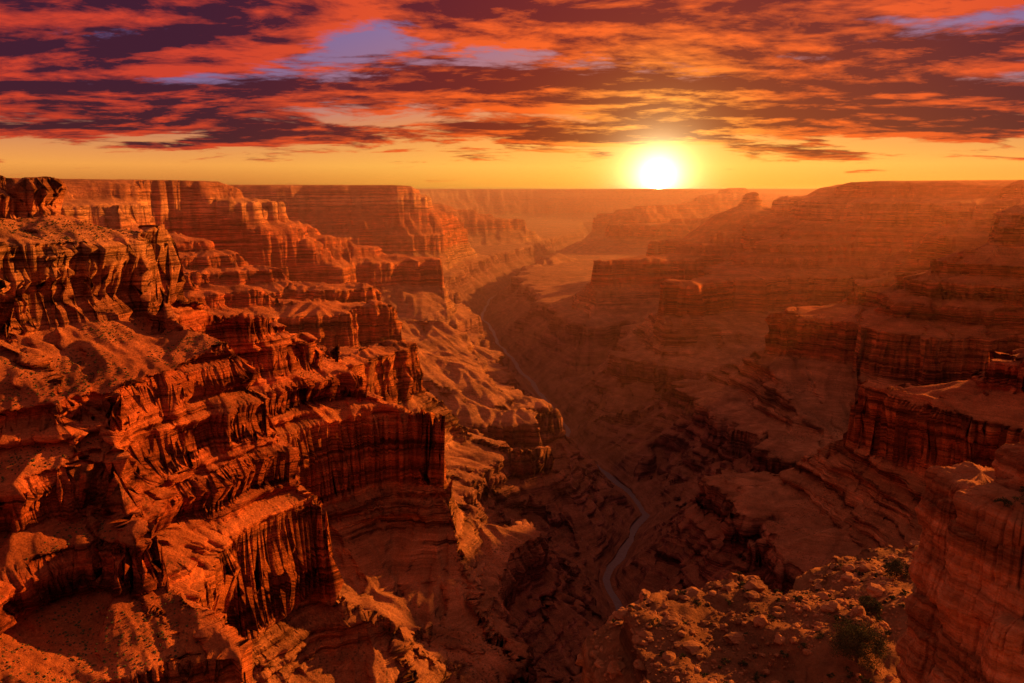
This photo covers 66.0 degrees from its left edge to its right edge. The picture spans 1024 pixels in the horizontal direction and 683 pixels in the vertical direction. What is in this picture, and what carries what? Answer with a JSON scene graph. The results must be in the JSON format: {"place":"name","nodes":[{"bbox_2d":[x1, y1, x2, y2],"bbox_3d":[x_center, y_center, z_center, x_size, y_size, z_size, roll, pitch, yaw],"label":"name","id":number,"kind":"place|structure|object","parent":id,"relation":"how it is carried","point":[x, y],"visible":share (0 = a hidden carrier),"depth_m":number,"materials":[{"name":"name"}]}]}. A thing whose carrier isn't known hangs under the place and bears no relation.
{"place":"outdoors","nodes":[
{"label":"outdoors","id":0,"kind":"place"},
{"bbox_2d":[0,175,1023,682],"bbox_3d":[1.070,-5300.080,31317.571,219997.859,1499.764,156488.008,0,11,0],"label":"canyon terrain","id":1,"kind":"structure","parent":0,"point":[784,391],"depth_m":2371.83,"materials":[{"name":"brown stone"}]},
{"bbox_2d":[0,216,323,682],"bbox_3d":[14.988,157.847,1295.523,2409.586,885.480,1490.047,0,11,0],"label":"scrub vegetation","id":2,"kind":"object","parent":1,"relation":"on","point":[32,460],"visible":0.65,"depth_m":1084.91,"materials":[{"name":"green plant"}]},
{"bbox_2d":[575,540,919,682],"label":"boulder rubble","id":3,"kind":"object","parent":1,"relation":"on","point":[643,637],"visible":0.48,"depth_m":148.29,"materials":[{"name":"brown stone"}]},
{"bbox_2d":[882,558,909,578],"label":"juniper tree","id":4,"kind":"object","parent":3,"relation":"on","point":[893,569],"visible":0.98,"depth_m":158.96,"materials":[{"name":"green plant"}]},
{"bbox_2d":[612,558,913,682],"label":"sagebrush","id":5,"kind":"object","parent":1,"relation":"on","point":[879,618],"visible":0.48,"depth_m":143.26,"materials":[{"name":"green plant"}]},
{"bbox_2d":[827,615,892,675],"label":"juniper tree","id":6,"kind":"object","parent":1,"relation":"on","point":[853,636],"visible":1,"depth_m":128.37,"materials":[{"name":"green plant"}]},
{"bbox_2d":[857,595,883,613],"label":"juniper tree","id":7,"kind":"object","parent":1,"relation":"on","point":[872,604],"visible":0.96,"depth_m":144.93,"materials":[{"name":"green plant"}]},
{"bbox_2d":[895,429,1023,682],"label":"sandstone outcrop","id":8,"kind":"object","parent":1,"relation":"on","point":[964,606],"visible":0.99,"depth_m":80.48,"materials":[{"name":"brown stone"}]},
{"bbox_2d":[992,486,1023,507],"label":"desert shrub","id":9,"kind":"object","parent":8,"relation":"on","point":[1005,500],"visible":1,"depth_m":76.11,"materials":[{"name":"green plant"}]},
{"bbox_2d":[0,0,1023,188],"label":"sky","id":10,"kind":"structure","parent":0,"point":[417,94],"materials":[{"name":"orange"}]},
{"bbox_2d":[481,295,649,610],"bbox_3d":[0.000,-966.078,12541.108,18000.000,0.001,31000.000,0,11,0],"label":"river","id":11,"kind":"structure","parent":0,"point":[618,558],"depth_m":3433.43,"materials":[{"name":"brown liquid"}]}
]}

